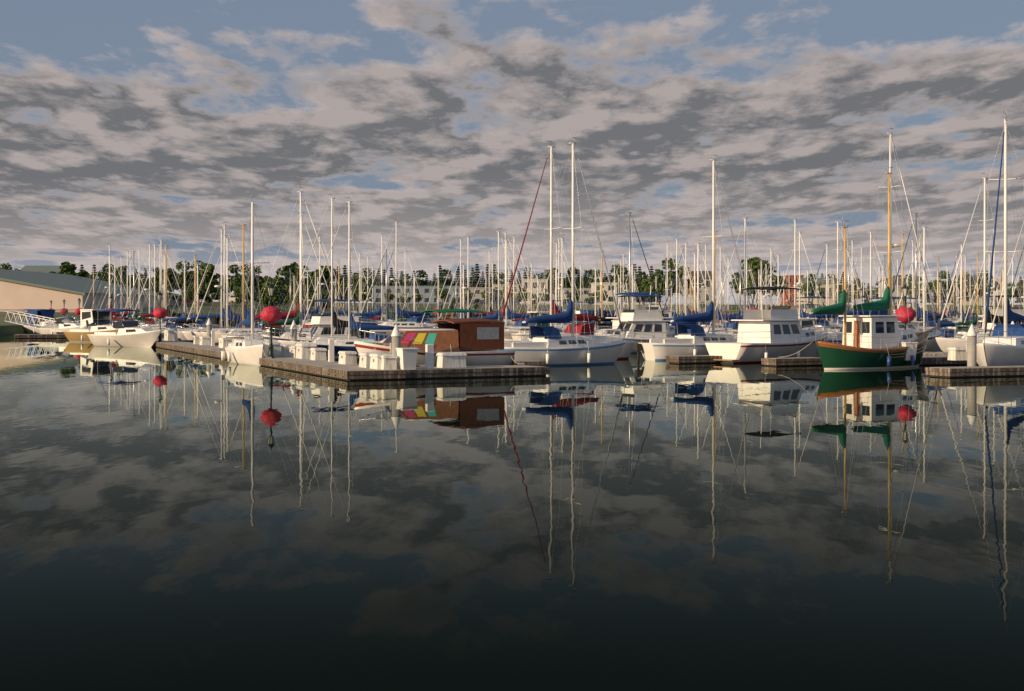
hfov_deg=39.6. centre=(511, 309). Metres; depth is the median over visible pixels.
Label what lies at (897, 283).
sailboat
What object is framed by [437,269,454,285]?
tree
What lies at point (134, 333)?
motorboat
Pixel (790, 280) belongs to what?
brick building
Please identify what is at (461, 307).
sailboat
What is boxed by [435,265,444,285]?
tree
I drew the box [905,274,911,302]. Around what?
tree
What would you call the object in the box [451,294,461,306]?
tree
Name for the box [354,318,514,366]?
wood cabin cruiser
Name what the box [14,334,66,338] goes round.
gangway float
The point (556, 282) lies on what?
sailboat
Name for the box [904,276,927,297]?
tree
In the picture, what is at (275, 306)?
chain link fence
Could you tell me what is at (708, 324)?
sailboat
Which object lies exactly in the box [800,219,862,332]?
sailboat
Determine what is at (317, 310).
sailboat
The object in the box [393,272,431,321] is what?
sailboat
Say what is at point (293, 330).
pile
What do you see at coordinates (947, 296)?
sailboat
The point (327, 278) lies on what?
tree
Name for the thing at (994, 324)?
sailboat
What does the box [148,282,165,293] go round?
tree
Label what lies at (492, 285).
sailboat
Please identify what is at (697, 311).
sailboat
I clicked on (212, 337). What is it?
pedestal
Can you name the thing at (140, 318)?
sailboat
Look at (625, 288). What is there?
tree
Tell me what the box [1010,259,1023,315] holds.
sailboat
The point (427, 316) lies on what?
sailboat
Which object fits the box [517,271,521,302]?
tree
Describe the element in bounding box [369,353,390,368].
box
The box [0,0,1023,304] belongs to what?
sky
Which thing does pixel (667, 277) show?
sailboat
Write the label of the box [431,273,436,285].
tree
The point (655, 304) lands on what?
white van
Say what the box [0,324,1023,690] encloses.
water
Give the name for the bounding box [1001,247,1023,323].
sailboat
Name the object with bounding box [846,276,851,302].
tree
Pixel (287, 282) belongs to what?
tree
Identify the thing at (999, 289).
house
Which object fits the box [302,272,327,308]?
sailboat
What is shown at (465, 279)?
tree
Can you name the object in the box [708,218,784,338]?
sailboat
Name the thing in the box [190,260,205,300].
tree
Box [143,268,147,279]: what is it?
tree
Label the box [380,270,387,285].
tree
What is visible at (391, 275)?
tree
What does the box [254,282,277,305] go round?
tree
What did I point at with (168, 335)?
dock box
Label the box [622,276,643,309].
sailboat
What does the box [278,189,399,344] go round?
sailboat
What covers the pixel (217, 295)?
tree
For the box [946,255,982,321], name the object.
sailboat
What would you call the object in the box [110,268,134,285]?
tree
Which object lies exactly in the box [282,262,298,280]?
tree
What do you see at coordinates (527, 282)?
building
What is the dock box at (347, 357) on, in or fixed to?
on the docks
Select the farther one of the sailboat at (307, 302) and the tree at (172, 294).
the tree at (172, 294)
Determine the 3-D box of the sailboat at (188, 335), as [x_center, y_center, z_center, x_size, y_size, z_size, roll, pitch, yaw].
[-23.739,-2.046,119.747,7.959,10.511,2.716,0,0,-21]
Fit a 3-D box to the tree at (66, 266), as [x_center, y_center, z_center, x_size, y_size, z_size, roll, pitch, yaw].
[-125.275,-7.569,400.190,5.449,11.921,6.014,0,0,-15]
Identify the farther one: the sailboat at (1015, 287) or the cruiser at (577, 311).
the cruiser at (577, 311)
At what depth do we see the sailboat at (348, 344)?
81.89 m
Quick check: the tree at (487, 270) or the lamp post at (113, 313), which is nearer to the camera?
the lamp post at (113, 313)
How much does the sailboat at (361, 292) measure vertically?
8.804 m
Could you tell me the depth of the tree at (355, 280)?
519.41 m
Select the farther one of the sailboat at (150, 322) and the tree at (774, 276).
the tree at (774, 276)
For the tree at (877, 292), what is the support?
on the shore land
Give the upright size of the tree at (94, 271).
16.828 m
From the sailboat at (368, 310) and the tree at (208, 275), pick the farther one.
the tree at (208, 275)
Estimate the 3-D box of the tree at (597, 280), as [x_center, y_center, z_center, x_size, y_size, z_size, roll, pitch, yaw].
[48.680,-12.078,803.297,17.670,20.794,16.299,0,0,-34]
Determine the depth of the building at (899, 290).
600.45 m
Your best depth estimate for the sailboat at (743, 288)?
149.95 m
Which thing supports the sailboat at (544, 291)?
on the water
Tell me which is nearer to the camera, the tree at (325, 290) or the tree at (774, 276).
the tree at (325, 290)
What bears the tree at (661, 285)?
on the shore land
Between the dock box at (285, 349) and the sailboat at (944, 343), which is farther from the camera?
the sailboat at (944, 343)
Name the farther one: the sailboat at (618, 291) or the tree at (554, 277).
the tree at (554, 277)
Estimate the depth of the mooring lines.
72.53 m
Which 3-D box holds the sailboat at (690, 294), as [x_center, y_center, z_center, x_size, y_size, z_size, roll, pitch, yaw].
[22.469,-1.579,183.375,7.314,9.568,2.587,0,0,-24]
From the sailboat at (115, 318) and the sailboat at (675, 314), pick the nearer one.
the sailboat at (675, 314)
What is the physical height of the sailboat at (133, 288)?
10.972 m
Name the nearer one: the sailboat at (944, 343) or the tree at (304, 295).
the sailboat at (944, 343)
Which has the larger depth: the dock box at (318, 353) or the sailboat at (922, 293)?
the sailboat at (922, 293)
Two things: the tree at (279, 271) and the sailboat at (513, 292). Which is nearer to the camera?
the sailboat at (513, 292)
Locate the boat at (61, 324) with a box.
[38,317,87,333]
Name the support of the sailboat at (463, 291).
on the water
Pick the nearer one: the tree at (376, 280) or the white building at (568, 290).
the white building at (568, 290)
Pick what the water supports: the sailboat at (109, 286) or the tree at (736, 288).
the sailboat at (109, 286)
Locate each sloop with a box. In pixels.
[221,196,273,364]
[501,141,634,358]
[812,128,940,357]
[976,105,1023,365]
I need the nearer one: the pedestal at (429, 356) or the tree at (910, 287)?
the pedestal at (429, 356)
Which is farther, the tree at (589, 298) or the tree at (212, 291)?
the tree at (589, 298)
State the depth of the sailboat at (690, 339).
83.17 m
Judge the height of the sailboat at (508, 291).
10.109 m
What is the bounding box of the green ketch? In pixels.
[809,167,937,369]
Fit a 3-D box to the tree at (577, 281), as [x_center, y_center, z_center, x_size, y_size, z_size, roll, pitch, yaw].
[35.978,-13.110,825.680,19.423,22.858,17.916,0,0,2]
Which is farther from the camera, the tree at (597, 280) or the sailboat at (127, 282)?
the tree at (597, 280)
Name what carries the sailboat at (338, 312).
on the water
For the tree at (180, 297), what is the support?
on the shore land
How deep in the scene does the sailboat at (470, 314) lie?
136.22 m
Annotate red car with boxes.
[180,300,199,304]
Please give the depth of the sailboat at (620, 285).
200.16 m
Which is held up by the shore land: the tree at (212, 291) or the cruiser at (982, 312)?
the tree at (212, 291)
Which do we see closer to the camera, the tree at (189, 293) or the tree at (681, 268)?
the tree at (189, 293)
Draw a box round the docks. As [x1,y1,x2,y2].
[152,326,1023,380]
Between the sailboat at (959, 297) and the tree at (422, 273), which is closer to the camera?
the sailboat at (959, 297)
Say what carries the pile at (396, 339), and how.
in the water
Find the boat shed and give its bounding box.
[0,269,180,311]
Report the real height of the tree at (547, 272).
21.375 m
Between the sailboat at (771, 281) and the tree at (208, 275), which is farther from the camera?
the tree at (208, 275)
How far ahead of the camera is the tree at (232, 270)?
369.52 m
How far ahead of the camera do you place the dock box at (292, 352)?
75.32 m
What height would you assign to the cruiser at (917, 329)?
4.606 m
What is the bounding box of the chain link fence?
[0,303,696,321]
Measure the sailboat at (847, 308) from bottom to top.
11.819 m
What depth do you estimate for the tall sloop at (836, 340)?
86.58 m
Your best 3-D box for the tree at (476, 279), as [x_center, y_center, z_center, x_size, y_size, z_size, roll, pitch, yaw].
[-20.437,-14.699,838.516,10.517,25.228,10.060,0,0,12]
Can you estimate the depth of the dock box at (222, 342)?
93.89 m
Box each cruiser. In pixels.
[262,291,387,351]
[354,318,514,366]
[372,306,402,320]
[557,301,600,323]
[594,283,674,336]
[797,291,841,321]
[870,289,946,331]
[956,306,1001,326]
[975,292,1023,330]
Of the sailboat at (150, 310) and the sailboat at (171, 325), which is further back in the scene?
the sailboat at (150, 310)
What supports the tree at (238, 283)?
on the shore land
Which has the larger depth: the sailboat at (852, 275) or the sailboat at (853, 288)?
the sailboat at (853, 288)
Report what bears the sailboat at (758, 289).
on the water
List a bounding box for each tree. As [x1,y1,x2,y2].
[0,263,11,269]
[57,261,76,275]
[75,270,89,277]
[90,265,96,277]
[96,270,108,281]
[99,264,113,279]
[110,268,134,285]
[112,266,129,280]
[132,272,144,285]
[142,278,153,288]
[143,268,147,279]
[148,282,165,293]
[150,267,163,290]
[162,261,193,291]
[162,268,177,291]
[167,289,176,299]
[177,287,189,301]
[180,271,203,289]
[183,282,202,304]
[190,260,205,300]
[196,284,209,304]
[198,263,220,296]
[200,284,222,301]
[205,295,212,302]
[211,287,226,304]
[218,264,245,302]
[228,263,260,303]
[233,279,256,306]
[235,298,241,303]
[244,266,270,301]
[250,286,262,304]
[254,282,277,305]
[261,276,272,293]
[266,278,293,309]
[268,268,285,289]
[280,265,324,308]
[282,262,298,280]
[284,273,299,289]
[284,288,302,305]
[298,285,316,307]
[306,287,325,307]
[308,269,318,276]
[314,265,336,293]
[314,271,330,308]
[322,289,336,311]
[322,294,334,311]
[333,269,340,294]
[336,266,345,298]
[339,274,353,294]
[342,265,347,298]
[344,270,357,299]
[347,276,366,302]
[351,272,360,283]
[355,283,371,305]
[356,268,379,302]
[377,268,380,285]
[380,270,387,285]
[384,289,395,300]
[388,268,393,285]
[399,293,410,303]
[400,274,419,285]
[410,270,435,285]
[411,290,422,301]
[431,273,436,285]
[434,283,450,304]
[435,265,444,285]
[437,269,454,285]
[448,274,453,285]
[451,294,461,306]
[454,266,461,285]
[461,270,467,286]
[461,288,474,303]
[469,268,474,286]
[472,264,481,286]
[480,288,493,300]
[481,271,484,286]
[483,264,491,286]
[485,272,511,286]
[491,264,497,281]
[499,285,515,299]
[516,288,533,305]
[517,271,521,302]
[538,289,549,301]
[539,269,564,293]
[543,267,557,299]
[559,267,589,287]
[564,271,571,287]
[567,286,582,305]
[581,269,608,287]
[582,270,589,287]
[585,293,594,304]
[587,269,594,279]
[593,285,607,300]
[606,266,635,303]
[610,264,624,303]
[616,276,638,305]
[631,266,647,303]
[631,272,648,306]
[633,263,637,281]
[636,273,650,303]
[641,269,663,302]
[648,266,653,300]
[650,258,683,308]
[650,277,662,302]
[674,266,703,308]
[729,258,768,308]
[747,257,769,307]
[759,264,788,296]
[797,273,823,303]
[825,274,839,293]
[835,272,849,302]
[841,278,865,304]
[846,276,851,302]
[858,282,869,298]
[864,283,872,302]
[868,281,878,299]
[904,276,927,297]
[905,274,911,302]
[920,279,930,303]
[926,271,958,304]
[932,293,940,302]
[943,275,952,304]
[950,273,972,297]
[972,271,998,296]
[1007,283,1017,301]
[1015,276,1022,303]
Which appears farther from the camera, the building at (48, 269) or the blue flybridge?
the building at (48, 269)
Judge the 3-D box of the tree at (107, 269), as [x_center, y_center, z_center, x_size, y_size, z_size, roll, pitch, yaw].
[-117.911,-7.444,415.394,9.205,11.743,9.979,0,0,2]
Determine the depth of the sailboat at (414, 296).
187.32 m
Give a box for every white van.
[228,295,248,302]
[648,303,663,308]
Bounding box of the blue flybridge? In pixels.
[591,286,674,352]
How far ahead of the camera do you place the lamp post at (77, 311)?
174.17 m
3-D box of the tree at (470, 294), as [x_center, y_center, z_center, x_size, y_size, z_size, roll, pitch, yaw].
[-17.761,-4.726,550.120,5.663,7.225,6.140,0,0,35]
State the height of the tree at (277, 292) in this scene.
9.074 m
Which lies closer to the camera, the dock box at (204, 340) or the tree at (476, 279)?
the dock box at (204, 340)
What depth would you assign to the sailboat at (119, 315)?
182.86 m
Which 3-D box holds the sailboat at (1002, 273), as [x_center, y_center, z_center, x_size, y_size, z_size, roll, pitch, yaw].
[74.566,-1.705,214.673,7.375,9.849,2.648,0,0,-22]
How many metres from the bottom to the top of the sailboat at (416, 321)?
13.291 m
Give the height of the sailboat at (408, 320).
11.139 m
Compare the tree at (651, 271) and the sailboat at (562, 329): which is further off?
the tree at (651, 271)
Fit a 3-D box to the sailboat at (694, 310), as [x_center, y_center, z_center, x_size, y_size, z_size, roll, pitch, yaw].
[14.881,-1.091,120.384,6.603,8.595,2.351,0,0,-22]
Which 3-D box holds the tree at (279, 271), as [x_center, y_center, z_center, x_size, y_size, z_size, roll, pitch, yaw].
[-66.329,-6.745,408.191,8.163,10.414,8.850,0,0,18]
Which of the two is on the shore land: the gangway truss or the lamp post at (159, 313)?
the gangway truss
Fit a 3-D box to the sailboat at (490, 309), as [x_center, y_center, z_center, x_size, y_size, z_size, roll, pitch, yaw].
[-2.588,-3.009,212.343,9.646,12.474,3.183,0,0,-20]
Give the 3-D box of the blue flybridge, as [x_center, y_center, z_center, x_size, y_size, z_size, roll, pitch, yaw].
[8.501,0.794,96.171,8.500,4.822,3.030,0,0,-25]
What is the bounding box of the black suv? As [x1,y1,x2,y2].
[383,303,395,309]
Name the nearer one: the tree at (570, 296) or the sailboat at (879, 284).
the sailboat at (879, 284)
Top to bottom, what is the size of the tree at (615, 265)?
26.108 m
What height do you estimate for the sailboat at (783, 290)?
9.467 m
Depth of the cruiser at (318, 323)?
89.88 m
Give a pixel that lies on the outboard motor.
(912, 347)
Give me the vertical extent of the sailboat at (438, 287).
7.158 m
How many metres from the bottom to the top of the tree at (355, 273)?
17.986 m
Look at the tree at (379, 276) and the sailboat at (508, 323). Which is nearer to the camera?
the sailboat at (508, 323)
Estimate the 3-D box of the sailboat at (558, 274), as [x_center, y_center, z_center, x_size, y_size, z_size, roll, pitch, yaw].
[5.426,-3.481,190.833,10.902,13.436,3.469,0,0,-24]
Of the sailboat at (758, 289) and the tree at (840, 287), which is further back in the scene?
the tree at (840, 287)
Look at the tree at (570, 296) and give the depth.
538.98 m
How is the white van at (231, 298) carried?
on the shore land
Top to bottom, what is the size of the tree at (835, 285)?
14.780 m
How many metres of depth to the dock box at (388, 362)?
60.02 m
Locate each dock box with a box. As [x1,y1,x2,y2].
[164,330,173,340]
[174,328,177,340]
[193,336,199,343]
[199,336,210,344]
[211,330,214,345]
[218,338,232,347]
[265,342,280,353]
[280,344,294,355]
[289,346,295,357]
[295,343,316,358]
[310,348,326,359]
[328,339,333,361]
[338,351,356,363]
[381,355,396,369]
[947,347,966,360]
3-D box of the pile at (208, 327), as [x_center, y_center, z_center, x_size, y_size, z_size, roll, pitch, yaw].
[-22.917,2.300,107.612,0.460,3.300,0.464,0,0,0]
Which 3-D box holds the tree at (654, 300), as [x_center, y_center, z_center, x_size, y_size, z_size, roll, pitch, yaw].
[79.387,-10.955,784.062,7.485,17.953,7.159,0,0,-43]
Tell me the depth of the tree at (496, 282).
818.20 m
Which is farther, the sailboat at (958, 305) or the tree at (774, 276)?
the tree at (774, 276)
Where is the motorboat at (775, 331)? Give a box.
[705,275,828,362]
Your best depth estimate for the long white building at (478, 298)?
640.00 m
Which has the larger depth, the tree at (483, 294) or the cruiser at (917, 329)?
the tree at (483, 294)
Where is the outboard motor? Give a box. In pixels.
[899,342,917,359]
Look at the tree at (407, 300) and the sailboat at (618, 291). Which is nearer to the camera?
the sailboat at (618, 291)
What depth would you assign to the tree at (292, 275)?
385.42 m
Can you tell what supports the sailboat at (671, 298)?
on the water
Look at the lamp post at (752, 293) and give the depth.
102.82 m
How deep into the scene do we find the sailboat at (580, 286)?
212.39 m
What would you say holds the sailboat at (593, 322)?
on the water
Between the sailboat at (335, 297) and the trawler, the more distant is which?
the sailboat at (335, 297)
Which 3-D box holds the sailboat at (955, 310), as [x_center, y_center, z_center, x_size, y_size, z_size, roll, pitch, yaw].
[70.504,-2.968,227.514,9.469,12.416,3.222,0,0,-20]
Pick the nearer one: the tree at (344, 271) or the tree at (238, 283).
the tree at (238, 283)
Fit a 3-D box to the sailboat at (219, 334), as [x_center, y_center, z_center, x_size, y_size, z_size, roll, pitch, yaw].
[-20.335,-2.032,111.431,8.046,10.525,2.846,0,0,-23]
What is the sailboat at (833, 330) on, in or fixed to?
on the water
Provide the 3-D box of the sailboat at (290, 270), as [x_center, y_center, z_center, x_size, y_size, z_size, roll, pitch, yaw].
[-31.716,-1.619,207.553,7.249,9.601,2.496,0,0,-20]
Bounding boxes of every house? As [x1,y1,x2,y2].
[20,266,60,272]
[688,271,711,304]
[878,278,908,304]
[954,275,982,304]
[981,277,1001,304]
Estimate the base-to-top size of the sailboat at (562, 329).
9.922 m
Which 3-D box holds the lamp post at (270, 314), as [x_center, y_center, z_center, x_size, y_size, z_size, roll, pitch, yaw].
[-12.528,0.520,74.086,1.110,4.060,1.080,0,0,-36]
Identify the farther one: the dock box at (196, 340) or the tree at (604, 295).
the tree at (604, 295)
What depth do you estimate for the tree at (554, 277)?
832.36 m
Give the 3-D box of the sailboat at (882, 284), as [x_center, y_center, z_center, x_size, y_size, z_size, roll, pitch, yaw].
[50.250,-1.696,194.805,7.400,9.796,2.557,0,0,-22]
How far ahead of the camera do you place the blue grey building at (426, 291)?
600.00 m
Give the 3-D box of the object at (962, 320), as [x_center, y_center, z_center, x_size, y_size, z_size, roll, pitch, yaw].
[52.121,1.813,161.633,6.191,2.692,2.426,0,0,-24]
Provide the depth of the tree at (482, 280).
848.71 m
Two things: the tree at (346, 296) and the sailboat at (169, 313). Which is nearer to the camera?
the sailboat at (169, 313)
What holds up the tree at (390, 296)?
on the shore land
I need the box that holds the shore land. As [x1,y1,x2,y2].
[0,302,1022,334]
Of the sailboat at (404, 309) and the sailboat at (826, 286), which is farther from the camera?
the sailboat at (404, 309)
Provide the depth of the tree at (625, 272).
860.53 m
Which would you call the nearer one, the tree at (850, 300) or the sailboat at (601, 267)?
the sailboat at (601, 267)
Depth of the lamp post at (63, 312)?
194.79 m
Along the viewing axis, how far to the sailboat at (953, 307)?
270.57 m
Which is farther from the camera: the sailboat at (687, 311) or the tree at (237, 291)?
the tree at (237, 291)
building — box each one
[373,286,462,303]
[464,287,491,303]
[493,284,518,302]
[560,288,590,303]
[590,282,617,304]
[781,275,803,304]
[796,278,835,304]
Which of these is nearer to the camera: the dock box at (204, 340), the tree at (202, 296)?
the dock box at (204, 340)
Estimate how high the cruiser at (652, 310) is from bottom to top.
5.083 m
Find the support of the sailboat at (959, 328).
on the water
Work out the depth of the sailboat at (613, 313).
204.60 m
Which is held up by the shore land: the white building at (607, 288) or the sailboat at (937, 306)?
the white building at (607, 288)
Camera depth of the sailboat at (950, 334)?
91.13 m
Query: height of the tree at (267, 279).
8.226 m
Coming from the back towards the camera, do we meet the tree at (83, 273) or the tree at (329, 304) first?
the tree at (83, 273)
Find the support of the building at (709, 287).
on the shore land
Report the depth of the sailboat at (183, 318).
136.17 m
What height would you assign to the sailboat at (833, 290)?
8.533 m
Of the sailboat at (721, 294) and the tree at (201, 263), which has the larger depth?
the tree at (201, 263)
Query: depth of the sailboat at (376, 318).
170.04 m
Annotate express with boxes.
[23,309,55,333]
[63,309,118,341]
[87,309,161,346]
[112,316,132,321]
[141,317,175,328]
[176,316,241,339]
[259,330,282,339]
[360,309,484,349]
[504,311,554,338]
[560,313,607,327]
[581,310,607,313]
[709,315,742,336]
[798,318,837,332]
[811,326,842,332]
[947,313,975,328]
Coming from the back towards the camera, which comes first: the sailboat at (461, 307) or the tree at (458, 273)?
the tree at (458, 273)
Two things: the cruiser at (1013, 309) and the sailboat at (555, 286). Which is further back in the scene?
the sailboat at (555, 286)
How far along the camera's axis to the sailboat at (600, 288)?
208.82 m
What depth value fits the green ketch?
70.27 m
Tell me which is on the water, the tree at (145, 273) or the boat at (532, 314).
the boat at (532, 314)
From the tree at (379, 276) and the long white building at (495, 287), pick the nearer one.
the long white building at (495, 287)
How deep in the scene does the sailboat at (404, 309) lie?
201.18 m
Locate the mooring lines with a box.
[161,332,947,366]
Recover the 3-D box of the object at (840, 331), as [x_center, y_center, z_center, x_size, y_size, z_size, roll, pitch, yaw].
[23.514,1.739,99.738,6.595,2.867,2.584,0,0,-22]
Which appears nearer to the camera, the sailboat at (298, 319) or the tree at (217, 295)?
the sailboat at (298, 319)
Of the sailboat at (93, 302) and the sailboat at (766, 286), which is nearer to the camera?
the sailboat at (766, 286)
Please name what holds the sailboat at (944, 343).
on the water
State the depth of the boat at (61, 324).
147.61 m
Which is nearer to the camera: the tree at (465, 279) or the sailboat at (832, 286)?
the sailboat at (832, 286)
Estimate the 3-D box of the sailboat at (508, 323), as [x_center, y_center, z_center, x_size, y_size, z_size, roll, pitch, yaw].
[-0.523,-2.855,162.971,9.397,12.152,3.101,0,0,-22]
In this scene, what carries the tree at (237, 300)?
on the shore land
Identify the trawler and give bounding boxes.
[615,311,671,323]
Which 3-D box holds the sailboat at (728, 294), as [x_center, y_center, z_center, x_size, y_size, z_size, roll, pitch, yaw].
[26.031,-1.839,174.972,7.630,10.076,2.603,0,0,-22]
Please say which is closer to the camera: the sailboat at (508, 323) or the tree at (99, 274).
the sailboat at (508, 323)
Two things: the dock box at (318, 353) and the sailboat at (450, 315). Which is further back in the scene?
the sailboat at (450, 315)
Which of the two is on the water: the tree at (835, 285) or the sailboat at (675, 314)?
the sailboat at (675, 314)
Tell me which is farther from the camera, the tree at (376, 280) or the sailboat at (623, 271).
the tree at (376, 280)
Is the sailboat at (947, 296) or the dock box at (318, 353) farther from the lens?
the sailboat at (947, 296)
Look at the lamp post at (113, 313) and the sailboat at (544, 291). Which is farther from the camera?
the sailboat at (544, 291)
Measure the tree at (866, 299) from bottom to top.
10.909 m
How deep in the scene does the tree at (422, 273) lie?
856.13 m
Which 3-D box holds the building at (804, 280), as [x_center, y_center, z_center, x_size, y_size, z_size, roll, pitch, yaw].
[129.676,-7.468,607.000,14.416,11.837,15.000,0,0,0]
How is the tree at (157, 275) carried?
on the shore land
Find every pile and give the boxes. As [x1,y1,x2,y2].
[206,318,211,344]
[290,320,297,341]
[390,324,400,367]
[966,324,976,366]
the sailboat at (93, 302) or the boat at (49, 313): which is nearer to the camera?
the boat at (49, 313)
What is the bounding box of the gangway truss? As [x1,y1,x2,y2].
[5,311,67,332]
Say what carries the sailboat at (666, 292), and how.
on the water
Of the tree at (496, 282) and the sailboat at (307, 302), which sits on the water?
the sailboat at (307, 302)
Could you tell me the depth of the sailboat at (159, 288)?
152.74 m
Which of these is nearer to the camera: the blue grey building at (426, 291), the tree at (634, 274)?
the blue grey building at (426, 291)
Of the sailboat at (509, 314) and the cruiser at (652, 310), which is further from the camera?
the sailboat at (509, 314)
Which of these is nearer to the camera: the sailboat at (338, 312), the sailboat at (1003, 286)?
the sailboat at (338, 312)
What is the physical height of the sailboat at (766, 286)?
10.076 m
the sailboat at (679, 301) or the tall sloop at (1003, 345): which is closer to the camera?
the tall sloop at (1003, 345)
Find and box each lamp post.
[60,300,67,314]
[74,298,81,322]
[109,295,115,323]
[153,291,166,341]
[260,282,281,357]
[433,297,440,319]
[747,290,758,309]
[895,282,915,329]
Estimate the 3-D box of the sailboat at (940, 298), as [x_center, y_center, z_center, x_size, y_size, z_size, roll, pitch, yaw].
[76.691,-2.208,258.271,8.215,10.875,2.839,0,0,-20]
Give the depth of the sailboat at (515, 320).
154.24 m
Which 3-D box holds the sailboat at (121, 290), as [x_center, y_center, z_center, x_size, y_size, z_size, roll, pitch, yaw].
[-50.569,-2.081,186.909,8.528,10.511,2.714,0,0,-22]
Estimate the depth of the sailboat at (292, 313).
103.04 m
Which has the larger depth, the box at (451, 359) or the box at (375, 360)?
the box at (451, 359)
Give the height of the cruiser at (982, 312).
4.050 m
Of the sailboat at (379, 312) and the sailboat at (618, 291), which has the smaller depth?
the sailboat at (379, 312)
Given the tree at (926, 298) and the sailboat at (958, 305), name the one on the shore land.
the tree at (926, 298)
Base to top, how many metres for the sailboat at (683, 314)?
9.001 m
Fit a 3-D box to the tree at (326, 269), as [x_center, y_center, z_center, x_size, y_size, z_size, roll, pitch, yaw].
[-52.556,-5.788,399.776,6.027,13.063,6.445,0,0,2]
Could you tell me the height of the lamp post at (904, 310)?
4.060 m
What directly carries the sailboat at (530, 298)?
on the water
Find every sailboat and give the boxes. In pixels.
[73,269,112,319]
[78,243,152,320]
[89,257,132,317]
[93,251,148,319]
[96,261,132,318]
[100,252,155,320]
[100,257,148,317]
[109,250,159,319]
[112,251,158,321]
[119,239,193,324]
[120,240,190,324]
[123,242,180,321]
[131,243,193,326]
[131,255,187,326]
[137,246,199,327]
[152,260,202,329]
[156,249,215,332]
[162,264,216,337]
[167,218,260,337]
[182,227,262,339]
[191,239,258,335]
[201,224,299,341]
[221,191,345,342]
[233,212,337,339]
[276,267,311,309]
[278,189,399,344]
[281,237,347,327]
[282,274,308,319]
[290,271,322,316]
[295,201,413,356]
[302,237,377,327]
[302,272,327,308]
[305,262,355,323]
[306,277,329,318]
[322,279,340,315]
[333,274,346,309]
[339,253,383,316]
[346,266,378,320]
[351,255,395,311]
[352,233,408,323]
[356,267,390,311]
[359,219,447,333]
[360,249,426,324]
[363,268,399,319]
[368,241,433,323]
[383,250,425,320]
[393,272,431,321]
[403,277,424,316]
[414,265,456,323]
[419,271,453,328]
[431,277,466,320]
[432,237,496,323]
[436,234,514,326]
[444,265,479,318]
[459,232,527,325]
[460,232,534,321]
[466,247,499,316]
[475,237,539,324]
[477,261,509,319]
[481,241,541,329]
[492,262,530,320]
[499,265,528,325]
[507,273,542,319]
[511,238,591,339]
[511,263,547,325]
[513,243,580,324]
[520,233,583,318]
[525,272,549,310]
[529,269,560,313]
[536,237,596,328]
[545,268,565,299]
[560,267,611,332]
[565,265,594,309]
[577,212,666,333]
[582,268,600,309]
[587,253,628,323]
[597,262,628,316]
[604,261,642,309]
[608,254,642,312]
[614,264,652,315]
[615,275,628,309]
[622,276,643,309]
[639,243,688,310]
[650,258,678,316]
[660,236,706,326]
[662,237,721,325]
[662,243,727,337]
[664,278,673,311]
[665,263,700,324]
[666,253,720,327]
[670,266,705,316]
[670,283,681,314]
[672,277,683,317]
[682,245,727,321]
[688,247,742,327]
[695,231,741,333]
[705,256,742,324]
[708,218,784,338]
[716,272,739,313]
[718,258,760,321]
[718,259,738,311]
[725,269,754,320]
[734,213,831,336]
[742,268,769,308]
[746,256,779,309]
[753,246,789,309]
[754,264,781,309]
[762,253,798,305]
[772,271,787,305]
[775,233,842,323]
[793,268,818,308]
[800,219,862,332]
[805,244,850,324]
[805,277,824,307]
[821,276,830,305]
[822,229,895,332]
[824,276,842,317]
[829,248,864,318]
[829,271,839,302]
[830,235,875,323]
[846,247,878,298]
[849,273,860,310]
[850,273,866,303]
[856,254,883,302]
[868,266,893,312]
[871,255,899,299]
[872,234,927,324]
[876,266,896,309]
[892,213,962,333]
[892,259,905,311]
[895,235,936,324]
[898,223,967,351]
[903,242,944,322]
[913,274,930,311]
[918,257,954,324]
[927,276,949,312]
[930,266,959,321]
[935,173,1023,351]
[938,242,983,328]
[940,256,974,320]
[945,267,968,322]
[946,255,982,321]
[949,268,978,320]
[949,272,959,312]
[950,254,992,338]
[952,267,983,317]
[952,288,963,316]
[961,229,1022,336]
[971,254,999,315]
[987,222,1023,335]
[991,270,1018,308]
[991,270,1019,308]
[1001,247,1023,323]
[1009,261,1022,306]
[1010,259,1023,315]
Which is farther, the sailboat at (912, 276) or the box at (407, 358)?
the sailboat at (912, 276)
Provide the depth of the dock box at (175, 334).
113.84 m
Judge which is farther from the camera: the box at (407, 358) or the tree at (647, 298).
the tree at (647, 298)
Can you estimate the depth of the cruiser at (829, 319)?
158.06 m
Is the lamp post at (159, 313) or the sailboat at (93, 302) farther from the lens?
the sailboat at (93, 302)
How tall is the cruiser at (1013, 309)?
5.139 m
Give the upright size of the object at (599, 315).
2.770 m
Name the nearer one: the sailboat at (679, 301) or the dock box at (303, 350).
the dock box at (303, 350)
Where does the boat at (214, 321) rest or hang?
on the water
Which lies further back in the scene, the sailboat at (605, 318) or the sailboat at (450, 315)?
the sailboat at (450, 315)
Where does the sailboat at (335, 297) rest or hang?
on the water

